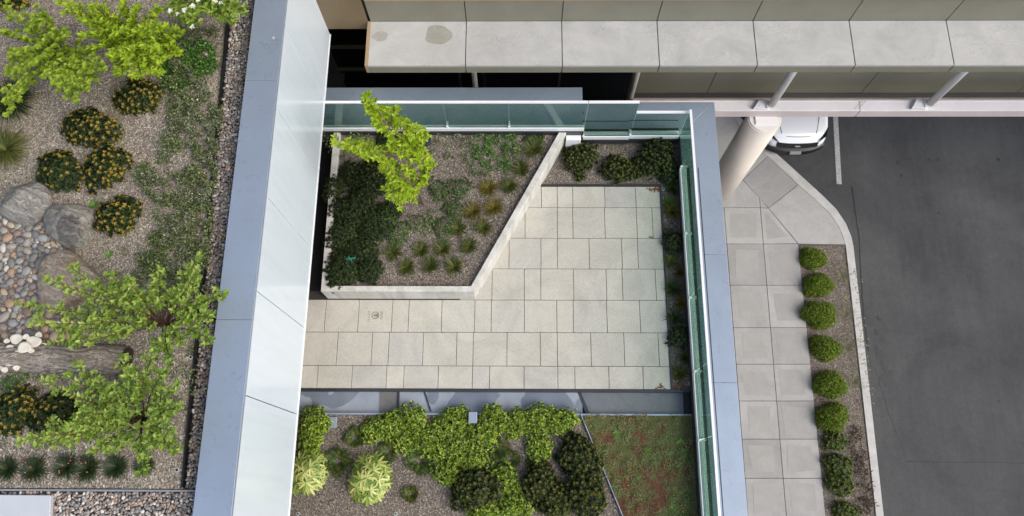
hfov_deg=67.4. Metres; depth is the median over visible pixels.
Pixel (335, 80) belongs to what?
gutter strip
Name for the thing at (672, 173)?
evergreen shrub
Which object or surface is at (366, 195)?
evergreen shrub
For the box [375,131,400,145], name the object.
evergreen shrub
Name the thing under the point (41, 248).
river cobble
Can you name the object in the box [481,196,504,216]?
spiky tuft
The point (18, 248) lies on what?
river cobble
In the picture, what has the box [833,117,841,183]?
parking line
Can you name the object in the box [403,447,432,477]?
fern
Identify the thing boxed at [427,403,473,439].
glossy shrub
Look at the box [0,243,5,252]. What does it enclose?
river cobble
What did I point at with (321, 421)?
glossy shrub
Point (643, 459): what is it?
sedum carpet
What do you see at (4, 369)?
shelf fungus
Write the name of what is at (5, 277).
river cobble
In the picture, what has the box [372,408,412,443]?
glossy shrub
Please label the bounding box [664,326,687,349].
evergreen shrub
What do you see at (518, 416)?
glossy shrub
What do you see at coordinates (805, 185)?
kerb
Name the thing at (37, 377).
ground cover
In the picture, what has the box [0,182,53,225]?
boulder
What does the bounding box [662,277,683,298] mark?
bed plant
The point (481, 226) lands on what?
spiky tuft
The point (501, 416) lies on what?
glossy shrub
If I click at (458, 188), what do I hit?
leafy clump
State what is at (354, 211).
evergreen shrub
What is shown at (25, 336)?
shelf fungus
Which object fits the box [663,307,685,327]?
bed plant
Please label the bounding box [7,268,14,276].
river cobble
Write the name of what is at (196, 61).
clover patch
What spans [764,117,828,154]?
parked car
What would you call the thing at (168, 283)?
ground cover
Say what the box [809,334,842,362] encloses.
boxwood ball
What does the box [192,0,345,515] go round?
white wall
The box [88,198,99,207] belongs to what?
weed
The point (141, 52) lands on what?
bright leaf shrub
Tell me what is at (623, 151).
leaf litter
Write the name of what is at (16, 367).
shelf fungus
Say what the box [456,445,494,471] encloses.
glossy shrub
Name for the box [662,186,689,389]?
bed soil
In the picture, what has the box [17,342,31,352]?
shelf fungus
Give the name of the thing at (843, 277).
wispy grass
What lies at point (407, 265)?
spiky tuft
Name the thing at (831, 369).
fallen leaf litter
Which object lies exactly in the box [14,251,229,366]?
dogwood shrub
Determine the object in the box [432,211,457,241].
leafy clump
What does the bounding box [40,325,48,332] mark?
river cobble
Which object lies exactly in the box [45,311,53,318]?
river cobble
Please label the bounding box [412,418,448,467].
glossy shrub
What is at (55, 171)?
evergreen shrub
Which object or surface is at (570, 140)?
utility box
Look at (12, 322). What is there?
river cobble
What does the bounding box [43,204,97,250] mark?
boulder
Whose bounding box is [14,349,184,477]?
dogwood shrub
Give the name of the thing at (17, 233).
river cobble
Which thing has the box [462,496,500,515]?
glossy shrub
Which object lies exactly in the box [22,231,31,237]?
river cobble
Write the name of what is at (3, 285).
river cobble
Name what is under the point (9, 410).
evergreen shrub
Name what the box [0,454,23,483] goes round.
thrift tuft
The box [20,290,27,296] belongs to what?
river cobble
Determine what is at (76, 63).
round leaf shrub
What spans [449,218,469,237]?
spiky tuft
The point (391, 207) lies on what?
evergreen shrub
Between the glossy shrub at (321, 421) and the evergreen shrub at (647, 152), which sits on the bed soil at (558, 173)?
the evergreen shrub at (647, 152)
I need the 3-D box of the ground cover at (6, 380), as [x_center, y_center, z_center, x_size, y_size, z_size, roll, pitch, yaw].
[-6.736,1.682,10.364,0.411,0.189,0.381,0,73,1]
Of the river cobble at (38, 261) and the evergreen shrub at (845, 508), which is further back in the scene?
the evergreen shrub at (845, 508)
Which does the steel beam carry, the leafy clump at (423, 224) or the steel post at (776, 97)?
the steel post at (776, 97)
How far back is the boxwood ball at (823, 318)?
21.12 m
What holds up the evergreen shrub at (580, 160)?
on the bed soil at (558, 173)
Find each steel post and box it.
[471,73,477,87]
[625,72,640,100]
[753,72,796,109]
[911,72,967,109]
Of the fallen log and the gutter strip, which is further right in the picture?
the gutter strip
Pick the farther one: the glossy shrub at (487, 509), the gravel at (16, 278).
the glossy shrub at (487, 509)
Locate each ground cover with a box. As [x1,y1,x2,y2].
[0,370,28,392]
[0,372,123,453]
[99,242,213,317]
[131,23,223,287]
[164,345,196,418]
[323,131,369,163]
[378,202,452,244]
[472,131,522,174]
[848,424,878,515]
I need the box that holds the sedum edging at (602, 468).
[580,414,622,515]
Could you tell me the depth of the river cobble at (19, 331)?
10.60 m
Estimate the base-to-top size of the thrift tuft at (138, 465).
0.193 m
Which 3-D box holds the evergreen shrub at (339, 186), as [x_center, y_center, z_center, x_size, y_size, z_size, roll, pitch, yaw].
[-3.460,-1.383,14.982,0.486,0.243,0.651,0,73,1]
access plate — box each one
[328,417,336,427]
[469,412,477,423]
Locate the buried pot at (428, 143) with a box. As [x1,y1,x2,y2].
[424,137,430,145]
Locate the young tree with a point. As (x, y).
(398, 185)
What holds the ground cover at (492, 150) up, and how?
on the concrete planter at (480, 263)
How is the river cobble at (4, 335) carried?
on the gravel at (16, 278)
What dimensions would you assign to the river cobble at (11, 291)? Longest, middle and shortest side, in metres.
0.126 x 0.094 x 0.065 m
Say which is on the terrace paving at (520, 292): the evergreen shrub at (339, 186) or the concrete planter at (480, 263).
the concrete planter at (480, 263)
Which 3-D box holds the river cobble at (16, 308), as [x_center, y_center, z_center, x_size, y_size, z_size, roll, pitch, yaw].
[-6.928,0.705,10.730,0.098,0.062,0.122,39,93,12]
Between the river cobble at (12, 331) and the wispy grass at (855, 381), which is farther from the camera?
the wispy grass at (855, 381)
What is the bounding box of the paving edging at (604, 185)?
[541,184,672,389]
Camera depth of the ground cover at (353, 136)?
15.30 m
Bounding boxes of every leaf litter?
[593,144,678,161]
[646,186,686,389]
[822,247,864,513]
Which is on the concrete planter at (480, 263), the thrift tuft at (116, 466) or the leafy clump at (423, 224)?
the leafy clump at (423, 224)
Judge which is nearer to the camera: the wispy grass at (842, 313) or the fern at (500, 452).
the fern at (500, 452)
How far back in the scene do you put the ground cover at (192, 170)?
11.21 m
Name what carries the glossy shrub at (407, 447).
on the garden soil at (331, 498)
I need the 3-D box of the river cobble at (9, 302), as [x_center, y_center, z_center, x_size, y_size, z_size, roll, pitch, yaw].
[-7.029,0.626,10.748,0.135,0.081,0.162,-36,71,-23]
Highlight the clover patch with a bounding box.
[158,36,220,93]
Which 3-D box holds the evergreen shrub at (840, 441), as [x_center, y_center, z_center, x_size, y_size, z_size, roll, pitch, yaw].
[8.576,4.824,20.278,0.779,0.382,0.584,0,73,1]
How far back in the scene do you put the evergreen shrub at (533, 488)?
13.58 m
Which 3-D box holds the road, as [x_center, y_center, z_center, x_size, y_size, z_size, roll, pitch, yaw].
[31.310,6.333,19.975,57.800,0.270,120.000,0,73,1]
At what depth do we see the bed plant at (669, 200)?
15.37 m
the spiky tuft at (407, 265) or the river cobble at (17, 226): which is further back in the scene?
the spiky tuft at (407, 265)
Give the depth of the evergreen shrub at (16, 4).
12.10 m
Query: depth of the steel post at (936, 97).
17.50 m
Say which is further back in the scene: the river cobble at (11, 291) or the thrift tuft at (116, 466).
the river cobble at (11, 291)
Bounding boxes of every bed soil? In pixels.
[542,141,679,185]
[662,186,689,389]
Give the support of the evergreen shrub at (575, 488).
on the garden soil at (331, 498)
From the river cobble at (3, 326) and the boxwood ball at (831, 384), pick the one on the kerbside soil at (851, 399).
the boxwood ball at (831, 384)
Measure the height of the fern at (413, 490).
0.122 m
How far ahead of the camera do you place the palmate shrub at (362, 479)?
13.59 m
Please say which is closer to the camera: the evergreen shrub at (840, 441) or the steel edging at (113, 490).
the steel edging at (113, 490)
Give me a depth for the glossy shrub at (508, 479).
13.71 m
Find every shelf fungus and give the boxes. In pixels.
[1,367,7,372]
[10,334,22,344]
[13,365,19,370]
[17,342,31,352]
[22,334,28,338]
[26,336,41,347]
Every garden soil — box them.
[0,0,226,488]
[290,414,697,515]
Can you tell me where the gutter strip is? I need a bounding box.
[309,73,344,290]
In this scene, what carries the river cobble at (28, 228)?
on the gravel at (16, 278)
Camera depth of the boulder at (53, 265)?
10.63 m
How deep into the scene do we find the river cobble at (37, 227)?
11.07 m
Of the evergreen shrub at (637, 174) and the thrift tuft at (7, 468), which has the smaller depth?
the thrift tuft at (7, 468)
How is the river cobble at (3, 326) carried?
on the roof garden soil at (140, 137)
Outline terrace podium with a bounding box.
[582,391,691,414]
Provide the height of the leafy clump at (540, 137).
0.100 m
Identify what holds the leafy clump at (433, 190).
on the concrete planter at (480, 263)
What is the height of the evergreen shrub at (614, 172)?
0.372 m
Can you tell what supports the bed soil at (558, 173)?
on the terrace podium
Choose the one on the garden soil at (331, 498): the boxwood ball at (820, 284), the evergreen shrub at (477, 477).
the evergreen shrub at (477, 477)
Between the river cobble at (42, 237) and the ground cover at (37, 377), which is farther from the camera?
the river cobble at (42, 237)
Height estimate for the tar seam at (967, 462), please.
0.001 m
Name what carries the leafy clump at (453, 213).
on the concrete planter at (480, 263)
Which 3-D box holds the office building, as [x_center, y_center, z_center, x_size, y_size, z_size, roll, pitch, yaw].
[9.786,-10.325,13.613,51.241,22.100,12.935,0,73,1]
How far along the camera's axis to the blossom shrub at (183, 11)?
10.97 m
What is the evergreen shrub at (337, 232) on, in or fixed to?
on the concrete planter at (480, 263)
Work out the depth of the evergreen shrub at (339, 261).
14.40 m
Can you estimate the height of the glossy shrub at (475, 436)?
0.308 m
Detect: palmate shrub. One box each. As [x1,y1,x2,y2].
[292,450,331,497]
[347,451,393,506]
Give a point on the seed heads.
(863, 336)
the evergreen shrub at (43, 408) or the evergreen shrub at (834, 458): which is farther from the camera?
the evergreen shrub at (834, 458)
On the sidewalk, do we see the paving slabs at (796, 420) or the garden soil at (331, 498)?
the paving slabs at (796, 420)
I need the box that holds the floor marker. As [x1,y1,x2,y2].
[368,311,382,321]
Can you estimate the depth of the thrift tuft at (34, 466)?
10.06 m
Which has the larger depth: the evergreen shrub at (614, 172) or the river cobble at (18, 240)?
the evergreen shrub at (614, 172)
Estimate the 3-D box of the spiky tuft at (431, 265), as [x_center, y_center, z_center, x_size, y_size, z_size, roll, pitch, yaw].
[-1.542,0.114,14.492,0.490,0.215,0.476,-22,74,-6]
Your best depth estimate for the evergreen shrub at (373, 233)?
14.66 m
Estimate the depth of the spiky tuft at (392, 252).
14.62 m
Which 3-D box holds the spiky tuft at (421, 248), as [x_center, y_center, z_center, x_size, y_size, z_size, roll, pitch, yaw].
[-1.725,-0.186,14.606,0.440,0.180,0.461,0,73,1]
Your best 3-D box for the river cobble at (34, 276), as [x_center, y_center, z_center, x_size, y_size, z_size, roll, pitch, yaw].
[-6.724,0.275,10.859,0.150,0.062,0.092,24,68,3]
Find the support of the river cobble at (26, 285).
on the gravel at (16, 278)
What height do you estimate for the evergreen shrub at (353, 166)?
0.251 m
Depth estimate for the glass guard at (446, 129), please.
15.17 m
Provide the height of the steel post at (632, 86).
3.910 m
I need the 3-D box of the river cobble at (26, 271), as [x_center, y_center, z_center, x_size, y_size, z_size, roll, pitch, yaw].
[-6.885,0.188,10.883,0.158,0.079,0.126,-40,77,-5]
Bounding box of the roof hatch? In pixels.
[0,495,53,515]
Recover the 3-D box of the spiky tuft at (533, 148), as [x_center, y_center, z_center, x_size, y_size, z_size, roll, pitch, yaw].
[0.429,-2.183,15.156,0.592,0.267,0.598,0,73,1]
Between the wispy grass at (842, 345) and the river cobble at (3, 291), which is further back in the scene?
the wispy grass at (842, 345)
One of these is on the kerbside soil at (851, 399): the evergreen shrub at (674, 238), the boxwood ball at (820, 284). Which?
the boxwood ball at (820, 284)
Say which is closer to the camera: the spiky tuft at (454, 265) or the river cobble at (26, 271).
the river cobble at (26, 271)
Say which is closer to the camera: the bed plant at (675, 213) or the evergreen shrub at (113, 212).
the evergreen shrub at (113, 212)
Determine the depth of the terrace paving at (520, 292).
14.71 m
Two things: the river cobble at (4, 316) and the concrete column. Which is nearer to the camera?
the river cobble at (4, 316)
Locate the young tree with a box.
[330,89,438,211]
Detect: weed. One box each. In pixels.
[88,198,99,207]
[104,251,113,257]
[613,427,621,436]
[675,438,684,445]
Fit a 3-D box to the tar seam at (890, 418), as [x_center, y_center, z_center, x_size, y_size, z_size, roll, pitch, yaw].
[10.180,4.177,20.717,0.064,0.001,2.492,-11,73,-3]
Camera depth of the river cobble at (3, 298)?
10.76 m
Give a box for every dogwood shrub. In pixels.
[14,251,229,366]
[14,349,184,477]
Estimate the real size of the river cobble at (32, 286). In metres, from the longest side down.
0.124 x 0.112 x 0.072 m
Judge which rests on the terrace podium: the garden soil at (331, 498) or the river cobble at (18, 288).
the garden soil at (331, 498)
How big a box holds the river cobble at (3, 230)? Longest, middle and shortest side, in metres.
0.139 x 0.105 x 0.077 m
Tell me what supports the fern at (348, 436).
on the garden soil at (331, 498)
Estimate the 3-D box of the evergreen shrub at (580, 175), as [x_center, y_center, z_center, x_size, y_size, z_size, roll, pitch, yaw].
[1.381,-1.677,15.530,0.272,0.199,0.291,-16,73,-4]
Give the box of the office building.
[316,0,1023,101]
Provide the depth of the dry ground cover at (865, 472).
20.07 m
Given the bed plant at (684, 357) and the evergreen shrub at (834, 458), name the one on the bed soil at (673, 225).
the bed plant at (684, 357)
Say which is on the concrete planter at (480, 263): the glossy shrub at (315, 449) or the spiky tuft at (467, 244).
the spiky tuft at (467, 244)
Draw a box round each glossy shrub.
[297,422,323,457]
[298,404,332,441]
[357,416,388,447]
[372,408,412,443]
[388,400,429,437]
[388,423,424,456]
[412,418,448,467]
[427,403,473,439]
[429,455,468,487]
[437,427,478,466]
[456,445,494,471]
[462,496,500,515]
[464,417,501,452]
[479,402,514,434]
[489,461,520,503]
[496,485,534,515]
[500,405,539,440]
[518,401,558,435]
[523,429,553,464]
[545,405,580,436]
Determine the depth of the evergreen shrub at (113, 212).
10.96 m
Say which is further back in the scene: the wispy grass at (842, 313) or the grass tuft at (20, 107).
the wispy grass at (842, 313)
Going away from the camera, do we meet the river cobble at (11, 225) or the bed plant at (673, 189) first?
the river cobble at (11, 225)
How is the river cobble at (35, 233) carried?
on the gravel at (16, 278)
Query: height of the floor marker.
0.002 m
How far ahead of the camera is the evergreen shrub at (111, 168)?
11.16 m
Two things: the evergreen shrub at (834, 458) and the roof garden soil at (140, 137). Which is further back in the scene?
the evergreen shrub at (834, 458)
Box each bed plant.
[661,196,676,210]
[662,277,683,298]
[663,252,680,270]
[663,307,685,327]
[664,200,679,221]
[665,180,677,197]
[671,362,688,379]
[672,293,684,311]
[673,264,682,278]
[677,350,688,365]
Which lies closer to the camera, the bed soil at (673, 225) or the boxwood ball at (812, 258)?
the bed soil at (673, 225)
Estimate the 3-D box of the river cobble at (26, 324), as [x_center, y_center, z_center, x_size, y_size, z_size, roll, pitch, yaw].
[-6.686,0.895,10.662,0.136,0.099,0.179,25,70,-3]
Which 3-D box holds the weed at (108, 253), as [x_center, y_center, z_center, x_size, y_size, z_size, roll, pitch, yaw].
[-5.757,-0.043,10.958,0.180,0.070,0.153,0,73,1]
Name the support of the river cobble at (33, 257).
on the roof garden soil at (140, 137)
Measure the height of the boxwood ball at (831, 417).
0.636 m
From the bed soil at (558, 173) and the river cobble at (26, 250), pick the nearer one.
the river cobble at (26, 250)
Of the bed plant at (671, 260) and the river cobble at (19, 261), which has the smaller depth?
the river cobble at (19, 261)
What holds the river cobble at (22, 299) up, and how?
on the roof garden soil at (140, 137)
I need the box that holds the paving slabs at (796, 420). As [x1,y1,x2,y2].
[730,213,816,512]
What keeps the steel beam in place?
on the concrete column
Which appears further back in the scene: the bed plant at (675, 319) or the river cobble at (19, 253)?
the bed plant at (675, 319)
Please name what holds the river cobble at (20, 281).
on the roof garden soil at (140, 137)
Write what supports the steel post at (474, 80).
on the ground
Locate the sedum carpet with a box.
[581,413,697,515]
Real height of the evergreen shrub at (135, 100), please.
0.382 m
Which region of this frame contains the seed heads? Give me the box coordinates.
[848,268,875,403]
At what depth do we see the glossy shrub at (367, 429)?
13.98 m
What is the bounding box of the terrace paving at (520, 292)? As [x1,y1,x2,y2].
[301,187,670,388]
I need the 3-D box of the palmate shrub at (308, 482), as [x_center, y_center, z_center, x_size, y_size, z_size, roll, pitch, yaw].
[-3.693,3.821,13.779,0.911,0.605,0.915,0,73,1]
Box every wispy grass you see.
[830,261,853,287]
[838,300,857,325]
[838,331,862,358]
[845,371,866,389]
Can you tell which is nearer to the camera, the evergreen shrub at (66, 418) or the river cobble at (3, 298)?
the evergreen shrub at (66, 418)
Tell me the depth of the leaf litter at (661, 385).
14.32 m
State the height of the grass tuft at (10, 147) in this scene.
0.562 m
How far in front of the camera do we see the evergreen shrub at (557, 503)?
13.49 m
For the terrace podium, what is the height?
6.450 m
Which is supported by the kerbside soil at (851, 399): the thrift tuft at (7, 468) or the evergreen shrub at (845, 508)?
the evergreen shrub at (845, 508)
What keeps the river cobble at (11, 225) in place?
on the roof garden soil at (140, 137)
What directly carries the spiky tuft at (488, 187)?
on the concrete planter at (480, 263)
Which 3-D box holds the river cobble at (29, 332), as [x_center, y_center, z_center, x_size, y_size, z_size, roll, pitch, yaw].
[-6.673,1.043,10.615,0.209,0.092,0.141,15,84,2]
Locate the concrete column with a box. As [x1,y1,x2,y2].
[719,117,781,200]
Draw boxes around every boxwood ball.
[799,247,827,271]
[799,300,837,330]
[801,272,836,297]
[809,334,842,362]
[812,369,848,399]
[814,401,848,433]
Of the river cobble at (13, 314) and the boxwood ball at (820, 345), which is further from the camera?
the boxwood ball at (820, 345)
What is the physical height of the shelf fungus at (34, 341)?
0.053 m
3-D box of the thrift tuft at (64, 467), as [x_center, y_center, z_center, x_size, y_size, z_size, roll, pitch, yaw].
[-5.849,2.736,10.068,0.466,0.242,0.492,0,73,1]
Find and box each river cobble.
[0,226,7,233]
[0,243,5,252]
[0,283,8,287]
[0,288,7,295]
[0,311,10,322]
[0,323,7,330]
[1,295,7,302]
[1,332,8,339]
[2,233,12,242]
[3,273,8,280]
[5,298,14,307]
[6,243,16,248]
[6,278,14,285]
[7,222,14,228]
[7,258,14,267]
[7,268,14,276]
[8,288,14,295]
[8,319,17,326]
[8,328,16,333]
[10,251,15,257]
[11,311,16,318]
[12,305,18,311]
[13,230,21,236]
[14,224,21,229]
[14,237,24,243]
[15,258,23,263]
[15,286,23,291]
[15,328,21,334]
[16,245,21,251]
[16,251,22,256]
[16,298,25,304]
[17,278,24,285]
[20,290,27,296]
[21,266,30,275]
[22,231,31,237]
[22,307,31,316]
[22,328,35,336]
[23,238,30,246]
[23,247,31,254]
[23,282,29,288]
[24,316,34,327]
[25,225,33,230]
[28,282,36,289]
[29,253,37,261]
[30,294,37,300]
[31,274,37,280]
[32,230,39,237]
[33,225,41,229]
[35,256,43,269]
[37,234,48,241]
[37,245,45,252]
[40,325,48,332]
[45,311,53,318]
[49,330,58,341]
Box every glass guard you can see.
[322,101,587,134]
[582,101,639,143]
[628,111,688,142]
[677,110,723,515]
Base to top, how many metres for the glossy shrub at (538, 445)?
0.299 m
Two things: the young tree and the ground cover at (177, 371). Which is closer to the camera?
the ground cover at (177, 371)
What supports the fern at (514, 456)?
on the garden soil at (331, 498)
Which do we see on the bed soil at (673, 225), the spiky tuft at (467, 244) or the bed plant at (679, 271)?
the bed plant at (679, 271)
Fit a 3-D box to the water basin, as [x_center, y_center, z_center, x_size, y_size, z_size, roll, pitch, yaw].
[-0.520,2.714,14.391,7.655,0.312,0.476,0,73,1]
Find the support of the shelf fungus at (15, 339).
on the fallen log
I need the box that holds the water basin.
[299,388,690,415]
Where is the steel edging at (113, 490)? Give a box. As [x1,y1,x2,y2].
[0,489,194,491]
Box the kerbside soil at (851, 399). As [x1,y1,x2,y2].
[798,245,874,515]
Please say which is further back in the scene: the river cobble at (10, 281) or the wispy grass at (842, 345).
the wispy grass at (842, 345)
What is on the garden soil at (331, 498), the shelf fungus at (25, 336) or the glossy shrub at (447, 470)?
the glossy shrub at (447, 470)
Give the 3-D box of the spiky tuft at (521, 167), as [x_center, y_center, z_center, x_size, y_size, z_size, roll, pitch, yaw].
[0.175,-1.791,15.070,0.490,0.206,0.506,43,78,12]
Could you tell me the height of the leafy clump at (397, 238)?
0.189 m
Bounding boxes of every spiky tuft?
[382,241,403,263]
[393,256,415,276]
[410,239,431,258]
[416,252,440,276]
[432,237,453,259]
[443,255,465,275]
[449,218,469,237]
[459,236,480,253]
[461,199,483,220]
[472,217,493,238]
[475,179,499,197]
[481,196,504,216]
[499,176,518,194]
[509,158,530,177]
[521,137,545,159]
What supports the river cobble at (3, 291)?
on the roof garden soil at (140, 137)
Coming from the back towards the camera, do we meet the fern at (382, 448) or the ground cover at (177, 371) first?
the fern at (382, 448)
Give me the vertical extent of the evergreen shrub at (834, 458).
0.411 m
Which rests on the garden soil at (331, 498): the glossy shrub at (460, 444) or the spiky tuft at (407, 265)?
the glossy shrub at (460, 444)
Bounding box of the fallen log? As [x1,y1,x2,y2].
[0,341,133,375]
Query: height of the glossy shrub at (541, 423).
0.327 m
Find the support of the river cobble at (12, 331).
on the gravel at (16, 278)
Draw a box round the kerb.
[735,117,883,515]
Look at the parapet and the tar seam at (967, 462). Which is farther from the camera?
the tar seam at (967, 462)
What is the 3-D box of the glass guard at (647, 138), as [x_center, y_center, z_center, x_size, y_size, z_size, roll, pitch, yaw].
[2.860,-2.726,15.192,1.011,1.230,0.385,0,73,1]
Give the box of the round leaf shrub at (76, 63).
[0,0,107,116]
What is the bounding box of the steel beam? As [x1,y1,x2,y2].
[633,98,1023,116]
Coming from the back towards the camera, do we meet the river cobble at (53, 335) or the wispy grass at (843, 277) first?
the wispy grass at (843, 277)
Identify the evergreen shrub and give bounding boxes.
[0,0,30,12]
[0,383,40,437]
[24,389,79,434]
[35,148,85,193]
[57,408,92,436]
[59,106,124,147]
[82,141,133,195]
[91,194,142,237]
[111,77,162,117]
[321,215,360,251]
[322,173,346,202]
[322,247,361,293]
[325,194,376,228]
[337,159,364,187]
[341,234,380,261]
[346,186,375,213]
[347,158,399,199]
[353,254,384,285]
[355,211,395,241]
[373,200,404,221]
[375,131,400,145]
[449,465,509,514]
[521,458,559,502]
[533,480,573,515]
[553,429,604,480]
[562,139,599,171]
[562,467,607,515]
[573,168,585,181]
[596,153,635,185]
[628,160,646,179]
[630,137,676,180]
[656,160,679,187]
[660,228,681,255]
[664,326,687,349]
[821,452,855,474]
[822,431,850,451]
[823,469,854,498]
[830,500,863,515]
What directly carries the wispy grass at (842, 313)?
on the kerbside soil at (851, 399)
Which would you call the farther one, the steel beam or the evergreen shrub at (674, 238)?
the steel beam
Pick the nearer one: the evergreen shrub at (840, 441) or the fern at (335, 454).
the fern at (335, 454)
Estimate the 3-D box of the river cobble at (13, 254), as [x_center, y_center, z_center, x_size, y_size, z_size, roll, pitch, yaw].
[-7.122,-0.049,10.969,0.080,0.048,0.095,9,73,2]
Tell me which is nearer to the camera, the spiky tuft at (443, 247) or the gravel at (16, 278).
the gravel at (16, 278)
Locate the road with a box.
[741,117,1023,515]
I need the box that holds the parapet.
[322,87,747,515]
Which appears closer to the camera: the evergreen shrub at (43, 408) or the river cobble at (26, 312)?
the evergreen shrub at (43, 408)
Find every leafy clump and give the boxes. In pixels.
[373,197,397,230]
[380,221,411,245]
[405,210,435,237]
[428,176,450,201]
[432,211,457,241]
[440,194,465,218]
[446,176,475,198]
[521,134,537,144]
[537,135,543,143]
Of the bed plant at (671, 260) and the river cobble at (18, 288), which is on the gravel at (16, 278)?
the river cobble at (18, 288)
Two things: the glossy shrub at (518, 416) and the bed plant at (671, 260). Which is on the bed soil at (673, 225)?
the bed plant at (671, 260)
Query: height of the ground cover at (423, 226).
0.156 m
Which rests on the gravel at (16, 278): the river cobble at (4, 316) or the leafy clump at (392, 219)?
the river cobble at (4, 316)
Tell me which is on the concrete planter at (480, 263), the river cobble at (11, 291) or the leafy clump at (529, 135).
the leafy clump at (529, 135)
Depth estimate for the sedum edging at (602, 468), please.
13.81 m
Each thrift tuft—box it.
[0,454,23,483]
[15,454,49,484]
[48,448,77,482]
[71,453,103,484]
[99,450,131,484]
[132,455,156,477]
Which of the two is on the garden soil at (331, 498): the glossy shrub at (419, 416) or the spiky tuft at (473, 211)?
the glossy shrub at (419, 416)
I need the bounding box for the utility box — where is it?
[565,135,580,147]
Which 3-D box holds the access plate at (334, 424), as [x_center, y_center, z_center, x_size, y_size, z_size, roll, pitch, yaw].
[-3.313,3.043,14.201,0.150,0.055,0.200,0,73,1]
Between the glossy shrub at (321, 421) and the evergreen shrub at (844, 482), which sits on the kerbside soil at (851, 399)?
the evergreen shrub at (844, 482)
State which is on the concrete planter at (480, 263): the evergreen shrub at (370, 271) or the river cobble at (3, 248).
the evergreen shrub at (370, 271)
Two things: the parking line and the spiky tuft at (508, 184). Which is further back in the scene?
the parking line
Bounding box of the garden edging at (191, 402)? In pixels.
[180,10,230,487]
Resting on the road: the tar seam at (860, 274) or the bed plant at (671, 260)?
the tar seam at (860, 274)
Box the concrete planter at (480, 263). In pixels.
[321,133,565,298]
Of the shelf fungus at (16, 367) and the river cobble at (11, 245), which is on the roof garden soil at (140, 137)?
the river cobble at (11, 245)
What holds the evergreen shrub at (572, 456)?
on the garden soil at (331, 498)
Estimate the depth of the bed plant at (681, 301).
14.76 m
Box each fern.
[324,445,352,479]
[342,425,364,447]
[376,440,397,463]
[401,484,418,503]
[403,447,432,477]
[480,435,510,465]
[500,450,521,469]
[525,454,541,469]
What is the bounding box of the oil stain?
[875,158,999,389]
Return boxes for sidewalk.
[715,117,844,515]
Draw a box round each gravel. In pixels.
[0,0,254,515]
[0,216,76,343]
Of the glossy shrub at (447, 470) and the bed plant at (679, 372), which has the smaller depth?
the glossy shrub at (447, 470)
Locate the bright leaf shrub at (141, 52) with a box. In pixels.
[54,0,185,79]
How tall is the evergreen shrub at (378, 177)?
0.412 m
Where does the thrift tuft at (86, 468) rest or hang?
on the roof garden soil at (140, 137)
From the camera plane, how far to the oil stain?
21.05 m
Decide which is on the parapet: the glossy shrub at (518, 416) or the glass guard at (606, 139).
the glass guard at (606, 139)
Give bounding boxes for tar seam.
[851,186,868,351]
[875,370,906,458]
[907,461,1023,463]
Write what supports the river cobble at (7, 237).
on the gravel at (16, 278)
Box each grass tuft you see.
[0,74,52,129]
[0,118,38,180]
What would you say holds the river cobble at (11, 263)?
on the gravel at (16, 278)
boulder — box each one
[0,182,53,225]
[37,250,98,308]
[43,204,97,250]
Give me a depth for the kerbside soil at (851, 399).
20.97 m
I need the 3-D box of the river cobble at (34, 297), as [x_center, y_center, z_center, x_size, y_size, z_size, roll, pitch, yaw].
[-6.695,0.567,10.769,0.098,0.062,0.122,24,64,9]
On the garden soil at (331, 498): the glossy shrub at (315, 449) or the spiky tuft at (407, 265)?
the glossy shrub at (315, 449)
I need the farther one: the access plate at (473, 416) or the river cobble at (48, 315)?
the access plate at (473, 416)
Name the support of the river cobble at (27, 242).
on the roof garden soil at (140, 137)
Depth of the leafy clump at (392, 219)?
14.79 m
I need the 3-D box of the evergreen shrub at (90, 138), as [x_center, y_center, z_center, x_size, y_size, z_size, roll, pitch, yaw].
[-6.261,-1.925,11.393,1.000,0.472,0.679,27,75,9]
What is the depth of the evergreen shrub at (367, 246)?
14.55 m
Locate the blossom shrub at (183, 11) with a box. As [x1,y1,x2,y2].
[160,0,248,28]
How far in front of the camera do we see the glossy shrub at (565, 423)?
14.00 m

